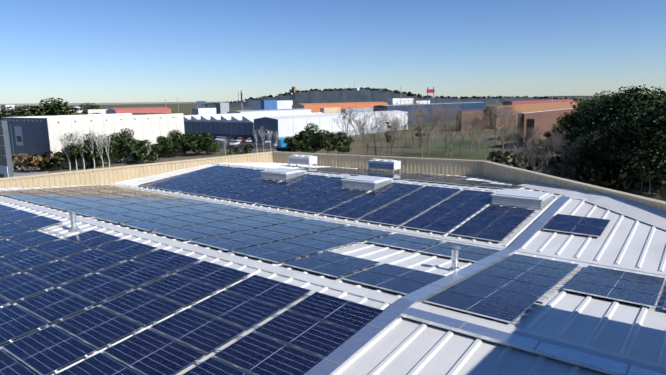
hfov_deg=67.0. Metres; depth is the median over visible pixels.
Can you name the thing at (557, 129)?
pine
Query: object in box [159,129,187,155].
tree
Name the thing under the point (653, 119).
tree
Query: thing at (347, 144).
tree
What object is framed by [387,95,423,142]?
bare tree
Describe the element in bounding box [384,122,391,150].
cypress
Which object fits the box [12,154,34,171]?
dry bush
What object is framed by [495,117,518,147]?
bare tree
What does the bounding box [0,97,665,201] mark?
ground
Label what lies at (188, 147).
tree
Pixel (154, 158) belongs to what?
green bush
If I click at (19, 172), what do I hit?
concrete yard
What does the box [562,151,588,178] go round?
bare tree
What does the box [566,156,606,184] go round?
bush
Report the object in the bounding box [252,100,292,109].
white blue building
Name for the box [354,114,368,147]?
bare tree
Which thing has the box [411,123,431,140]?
bare tree
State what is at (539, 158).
bare tree
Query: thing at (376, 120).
bare tree
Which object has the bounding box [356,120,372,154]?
bare tree
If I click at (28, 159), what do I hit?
dry bush
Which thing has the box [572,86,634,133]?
tree
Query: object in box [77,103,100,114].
tree
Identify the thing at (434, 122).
bare tree
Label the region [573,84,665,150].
tree
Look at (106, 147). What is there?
poplar
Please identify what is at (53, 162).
green bush
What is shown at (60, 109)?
tree
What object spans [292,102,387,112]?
orange roof hall
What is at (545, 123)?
brown hall
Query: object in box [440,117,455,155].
bare tree
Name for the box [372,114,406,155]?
bare tree
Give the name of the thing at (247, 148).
green bush
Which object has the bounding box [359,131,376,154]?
bare tree
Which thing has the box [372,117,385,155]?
bare tree
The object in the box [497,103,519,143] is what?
bare tree
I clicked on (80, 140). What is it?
bare tree
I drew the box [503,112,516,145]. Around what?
bare tree
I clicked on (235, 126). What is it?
sawtooth factory
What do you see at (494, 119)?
bare tree
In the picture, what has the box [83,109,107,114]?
white block
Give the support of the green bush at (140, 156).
on the ground at (657, 192)
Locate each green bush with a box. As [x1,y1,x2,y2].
[38,154,66,170]
[130,149,155,163]
[146,154,161,162]
[227,146,239,153]
[238,144,253,153]
[275,146,286,151]
[284,146,301,151]
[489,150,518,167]
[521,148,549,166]
[570,169,612,187]
[597,159,653,189]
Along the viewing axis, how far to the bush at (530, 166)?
55.03 m
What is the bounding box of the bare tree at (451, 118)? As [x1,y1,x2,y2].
[440,108,469,155]
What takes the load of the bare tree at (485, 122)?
on the ground at (657, 192)
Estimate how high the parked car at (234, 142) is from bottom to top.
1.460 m
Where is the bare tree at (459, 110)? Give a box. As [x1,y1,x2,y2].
[437,98,482,156]
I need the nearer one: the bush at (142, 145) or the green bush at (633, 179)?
the green bush at (633, 179)
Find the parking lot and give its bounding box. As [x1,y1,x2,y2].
[212,139,289,149]
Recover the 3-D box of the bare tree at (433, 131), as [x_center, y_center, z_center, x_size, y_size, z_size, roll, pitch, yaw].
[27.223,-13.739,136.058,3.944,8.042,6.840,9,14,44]
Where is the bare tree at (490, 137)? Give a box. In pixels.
[476,128,505,154]
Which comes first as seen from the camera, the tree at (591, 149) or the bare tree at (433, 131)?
the tree at (591, 149)
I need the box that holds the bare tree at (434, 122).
[427,107,443,144]
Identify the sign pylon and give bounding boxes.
[427,87,434,103]
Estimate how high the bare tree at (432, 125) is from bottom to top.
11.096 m
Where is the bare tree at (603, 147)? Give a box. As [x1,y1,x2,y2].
[589,128,613,183]
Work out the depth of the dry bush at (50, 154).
104.79 m
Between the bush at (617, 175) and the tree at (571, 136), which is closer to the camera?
the bush at (617, 175)
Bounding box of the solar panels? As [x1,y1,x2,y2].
[0,165,665,374]
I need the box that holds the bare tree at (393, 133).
[381,126,400,155]
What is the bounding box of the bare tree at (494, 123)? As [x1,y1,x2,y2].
[487,109,499,142]
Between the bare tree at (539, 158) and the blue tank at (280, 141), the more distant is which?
the blue tank at (280, 141)
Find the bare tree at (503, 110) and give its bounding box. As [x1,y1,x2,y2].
[489,99,521,151]
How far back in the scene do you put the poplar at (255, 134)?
133.90 m
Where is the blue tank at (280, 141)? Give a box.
[277,138,286,146]
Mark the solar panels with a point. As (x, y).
(511, 288)
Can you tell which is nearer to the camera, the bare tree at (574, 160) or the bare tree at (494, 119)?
the bare tree at (574, 160)
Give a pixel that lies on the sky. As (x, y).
(73, 51)
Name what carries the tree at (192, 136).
on the ground at (657, 192)
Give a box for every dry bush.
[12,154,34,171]
[17,153,44,171]
[24,151,58,170]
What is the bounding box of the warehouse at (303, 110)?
[227,108,310,113]
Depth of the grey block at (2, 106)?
267.45 m
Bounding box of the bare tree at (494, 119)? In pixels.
[481,105,514,143]
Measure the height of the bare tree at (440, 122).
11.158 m
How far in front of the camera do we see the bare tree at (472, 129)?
121.56 m
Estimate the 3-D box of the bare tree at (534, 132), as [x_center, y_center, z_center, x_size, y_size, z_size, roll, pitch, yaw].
[23.478,-5.102,63.550,5.248,6.170,3.026,6,12,34]
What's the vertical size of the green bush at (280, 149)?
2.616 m
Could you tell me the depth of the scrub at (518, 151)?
48.95 m
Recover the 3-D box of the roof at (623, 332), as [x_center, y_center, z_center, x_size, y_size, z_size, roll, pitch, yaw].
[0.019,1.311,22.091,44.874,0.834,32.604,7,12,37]
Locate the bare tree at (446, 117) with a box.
[430,100,462,153]
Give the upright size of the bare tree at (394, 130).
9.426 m
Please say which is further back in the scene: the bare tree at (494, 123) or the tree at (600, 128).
the bare tree at (494, 123)
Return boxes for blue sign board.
[196,101,205,107]
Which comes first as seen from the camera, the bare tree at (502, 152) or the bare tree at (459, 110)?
the bare tree at (502, 152)
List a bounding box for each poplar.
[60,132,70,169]
[71,131,79,169]
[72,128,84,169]
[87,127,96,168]
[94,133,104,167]
[103,135,109,166]
[252,128,257,152]
[258,124,265,151]
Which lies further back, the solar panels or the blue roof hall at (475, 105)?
the blue roof hall at (475, 105)
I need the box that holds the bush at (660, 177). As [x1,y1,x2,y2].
[648,169,665,185]
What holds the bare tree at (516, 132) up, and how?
on the ground at (657, 192)
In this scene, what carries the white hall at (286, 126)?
on the ground at (657, 192)
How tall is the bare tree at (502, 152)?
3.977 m
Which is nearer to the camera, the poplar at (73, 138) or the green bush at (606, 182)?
the green bush at (606, 182)
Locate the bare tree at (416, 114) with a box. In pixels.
[404,102,429,156]
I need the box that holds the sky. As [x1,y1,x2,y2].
[0,0,665,103]
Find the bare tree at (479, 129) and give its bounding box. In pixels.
[471,118,484,149]
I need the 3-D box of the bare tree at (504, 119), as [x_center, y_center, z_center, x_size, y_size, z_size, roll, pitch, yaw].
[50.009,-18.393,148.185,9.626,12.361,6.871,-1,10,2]
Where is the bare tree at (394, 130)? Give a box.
[387,119,403,146]
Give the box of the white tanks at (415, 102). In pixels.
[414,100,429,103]
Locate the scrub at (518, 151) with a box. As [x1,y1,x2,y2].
[506,139,554,171]
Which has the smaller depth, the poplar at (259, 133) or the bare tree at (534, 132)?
the bare tree at (534, 132)
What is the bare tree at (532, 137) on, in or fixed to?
on the ground at (657, 192)
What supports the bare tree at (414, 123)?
on the ground at (657, 192)
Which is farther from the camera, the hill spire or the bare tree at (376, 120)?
the hill spire
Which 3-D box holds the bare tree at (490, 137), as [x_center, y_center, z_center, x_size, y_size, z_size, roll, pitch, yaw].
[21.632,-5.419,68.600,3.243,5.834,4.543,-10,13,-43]
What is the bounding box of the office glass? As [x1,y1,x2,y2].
[0,121,13,177]
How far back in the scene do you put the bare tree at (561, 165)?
51.77 m
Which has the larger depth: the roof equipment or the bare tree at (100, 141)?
the bare tree at (100, 141)
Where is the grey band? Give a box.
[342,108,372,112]
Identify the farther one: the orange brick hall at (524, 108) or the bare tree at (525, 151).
the orange brick hall at (524, 108)
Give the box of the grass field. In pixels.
[400,140,500,154]
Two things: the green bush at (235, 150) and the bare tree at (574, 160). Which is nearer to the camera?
the bare tree at (574, 160)
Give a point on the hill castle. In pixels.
(293, 89)
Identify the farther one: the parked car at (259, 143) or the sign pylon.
the sign pylon
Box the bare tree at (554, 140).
[542,133,566,174]
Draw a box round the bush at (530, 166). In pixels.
[518,158,539,171]
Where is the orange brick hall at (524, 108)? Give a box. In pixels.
[485,102,577,128]
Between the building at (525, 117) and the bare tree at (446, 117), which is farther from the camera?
the building at (525, 117)
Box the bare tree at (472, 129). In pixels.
[460,113,482,152]
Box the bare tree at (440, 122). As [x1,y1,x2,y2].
[431,111,447,138]
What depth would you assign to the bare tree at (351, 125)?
152.94 m
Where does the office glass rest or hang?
on the ground at (657, 192)
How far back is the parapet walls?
33.26 m
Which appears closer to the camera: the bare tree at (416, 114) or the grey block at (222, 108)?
the bare tree at (416, 114)
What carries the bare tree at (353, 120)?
on the ground at (657, 192)
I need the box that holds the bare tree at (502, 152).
[494,146,509,159]
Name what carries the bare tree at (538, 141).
on the ground at (657, 192)
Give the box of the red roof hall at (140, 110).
[106,107,170,113]
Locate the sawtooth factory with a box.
[183,112,323,139]
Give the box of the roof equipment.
[68,154,665,374]
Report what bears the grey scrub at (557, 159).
on the ground at (657, 192)
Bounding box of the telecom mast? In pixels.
[238,90,243,109]
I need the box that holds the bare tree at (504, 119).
[489,105,514,130]
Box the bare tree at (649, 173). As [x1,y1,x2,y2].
[629,148,665,194]
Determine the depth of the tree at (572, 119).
105.08 m
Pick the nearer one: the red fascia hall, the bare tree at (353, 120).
the bare tree at (353, 120)
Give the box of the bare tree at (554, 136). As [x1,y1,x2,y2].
[545,129,573,151]
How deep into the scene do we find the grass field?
139.56 m
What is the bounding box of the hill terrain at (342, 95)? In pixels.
[0,87,605,107]
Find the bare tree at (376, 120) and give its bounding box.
[369,106,389,155]
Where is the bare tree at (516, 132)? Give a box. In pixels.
[503,126,526,151]
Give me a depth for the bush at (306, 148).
122.61 m
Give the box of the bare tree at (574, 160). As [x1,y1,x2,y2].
[568,150,581,176]
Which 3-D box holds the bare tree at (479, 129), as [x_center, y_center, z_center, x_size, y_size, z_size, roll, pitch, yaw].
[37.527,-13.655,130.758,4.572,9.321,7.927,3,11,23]
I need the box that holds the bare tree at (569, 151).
[559,141,585,179]
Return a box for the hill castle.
[289,87,296,92]
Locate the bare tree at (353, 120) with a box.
[341,107,369,145]
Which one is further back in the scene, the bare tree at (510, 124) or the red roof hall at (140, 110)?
the red roof hall at (140, 110)
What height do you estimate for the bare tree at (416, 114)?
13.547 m
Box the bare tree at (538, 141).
[527,135,548,164]
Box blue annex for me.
[261,100,276,109]
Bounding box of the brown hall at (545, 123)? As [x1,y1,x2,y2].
[525,113,569,149]
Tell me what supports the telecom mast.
on the ground at (657, 192)
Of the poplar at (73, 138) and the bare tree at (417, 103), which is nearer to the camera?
the poplar at (73, 138)
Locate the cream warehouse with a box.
[1,113,185,169]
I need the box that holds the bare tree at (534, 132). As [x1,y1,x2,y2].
[497,123,538,152]
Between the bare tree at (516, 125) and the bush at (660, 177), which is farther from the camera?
the bare tree at (516, 125)
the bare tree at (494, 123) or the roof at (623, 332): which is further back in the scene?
the bare tree at (494, 123)
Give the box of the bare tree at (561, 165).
[540,138,579,175]
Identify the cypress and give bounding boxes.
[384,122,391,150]
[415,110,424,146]
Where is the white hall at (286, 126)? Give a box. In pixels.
[254,110,407,143]
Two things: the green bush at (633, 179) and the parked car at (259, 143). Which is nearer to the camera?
the green bush at (633, 179)
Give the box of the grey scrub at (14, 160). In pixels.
[11,154,18,170]
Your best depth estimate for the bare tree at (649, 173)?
45.40 m
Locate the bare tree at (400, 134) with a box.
[388,124,406,147]
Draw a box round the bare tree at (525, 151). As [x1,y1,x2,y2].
[512,143,538,165]
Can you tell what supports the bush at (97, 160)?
on the ground at (657, 192)
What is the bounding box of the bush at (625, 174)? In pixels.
[610,140,661,186]
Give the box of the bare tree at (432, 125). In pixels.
[424,110,438,144]
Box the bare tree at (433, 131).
[426,123,440,148]
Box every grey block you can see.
[0,105,14,113]
[215,103,228,113]
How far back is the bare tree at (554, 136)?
60.89 m
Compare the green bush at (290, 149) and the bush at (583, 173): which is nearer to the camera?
the bush at (583, 173)
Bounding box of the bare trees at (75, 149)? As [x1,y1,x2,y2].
[60,133,114,167]
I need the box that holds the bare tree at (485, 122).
[476,109,497,146]
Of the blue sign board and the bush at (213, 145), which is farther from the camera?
the blue sign board
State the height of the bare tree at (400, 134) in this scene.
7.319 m
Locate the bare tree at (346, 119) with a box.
[333,110,356,136]
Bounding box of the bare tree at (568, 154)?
[557,143,577,176]
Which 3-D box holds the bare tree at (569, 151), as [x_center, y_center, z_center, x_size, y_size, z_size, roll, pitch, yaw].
[24.803,-2.725,51.772,3.698,4.750,2.640,-1,10,-1]
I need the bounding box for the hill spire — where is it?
[352,77,358,90]
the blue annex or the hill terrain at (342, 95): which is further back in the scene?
the hill terrain at (342, 95)
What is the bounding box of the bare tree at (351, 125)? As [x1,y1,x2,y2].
[343,117,358,136]
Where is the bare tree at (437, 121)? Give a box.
[420,102,443,153]
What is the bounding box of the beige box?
[320,107,340,113]
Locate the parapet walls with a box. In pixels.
[0,151,665,229]
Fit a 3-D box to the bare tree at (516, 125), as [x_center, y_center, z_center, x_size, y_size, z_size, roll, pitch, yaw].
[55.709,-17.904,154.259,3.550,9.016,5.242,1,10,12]
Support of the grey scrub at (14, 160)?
on the ground at (657, 192)
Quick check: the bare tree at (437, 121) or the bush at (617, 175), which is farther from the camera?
the bare tree at (437, 121)
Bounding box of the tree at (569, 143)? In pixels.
[561,134,600,158]
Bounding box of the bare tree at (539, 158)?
[528,149,548,171]
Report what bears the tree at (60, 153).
on the ground at (657, 192)
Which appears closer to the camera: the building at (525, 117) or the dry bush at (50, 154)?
the dry bush at (50, 154)
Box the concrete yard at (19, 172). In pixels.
[13,165,49,175]
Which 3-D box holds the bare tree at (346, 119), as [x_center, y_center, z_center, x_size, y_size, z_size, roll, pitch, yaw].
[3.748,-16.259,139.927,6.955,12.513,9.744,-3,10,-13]
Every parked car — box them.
[230,140,239,144]
[256,141,265,145]
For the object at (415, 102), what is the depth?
398.00 m
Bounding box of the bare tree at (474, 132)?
[466,121,486,152]
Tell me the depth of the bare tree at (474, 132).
122.81 m
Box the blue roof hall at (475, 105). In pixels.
[373,102,485,123]
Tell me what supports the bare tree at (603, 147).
on the ground at (657, 192)
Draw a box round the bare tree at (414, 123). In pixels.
[403,108,422,148]
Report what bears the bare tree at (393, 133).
on the ground at (657, 192)
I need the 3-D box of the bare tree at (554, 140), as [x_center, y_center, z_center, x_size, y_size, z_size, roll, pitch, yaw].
[23.509,-3.071,53.613,2.684,5.472,4.654,3,10,20]
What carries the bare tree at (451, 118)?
on the ground at (657, 192)
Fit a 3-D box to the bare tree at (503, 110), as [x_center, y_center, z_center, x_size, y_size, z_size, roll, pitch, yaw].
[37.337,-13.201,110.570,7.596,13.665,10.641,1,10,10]
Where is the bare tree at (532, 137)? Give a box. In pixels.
[525,126,542,162]
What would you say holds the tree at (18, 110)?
on the ground at (657, 192)
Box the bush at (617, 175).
[606,164,632,188]
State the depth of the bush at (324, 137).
121.19 m
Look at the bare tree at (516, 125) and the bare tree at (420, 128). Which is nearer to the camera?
the bare tree at (420, 128)
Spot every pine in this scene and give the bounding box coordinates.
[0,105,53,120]
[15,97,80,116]
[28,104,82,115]
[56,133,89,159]
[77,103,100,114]
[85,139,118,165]
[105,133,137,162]
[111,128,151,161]
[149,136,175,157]
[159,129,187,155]
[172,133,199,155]
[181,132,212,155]
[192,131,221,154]
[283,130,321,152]
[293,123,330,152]
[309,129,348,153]
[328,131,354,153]
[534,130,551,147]
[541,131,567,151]
[550,117,569,132]
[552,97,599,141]
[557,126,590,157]
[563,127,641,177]
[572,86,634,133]
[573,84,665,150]
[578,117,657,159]
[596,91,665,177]
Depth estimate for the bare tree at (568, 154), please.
51.92 m
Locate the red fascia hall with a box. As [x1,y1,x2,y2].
[502,99,572,104]
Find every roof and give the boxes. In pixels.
[0,162,665,374]
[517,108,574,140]
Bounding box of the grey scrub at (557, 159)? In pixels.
[532,143,572,177]
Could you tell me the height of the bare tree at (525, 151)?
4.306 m
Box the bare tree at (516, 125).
[510,115,520,141]

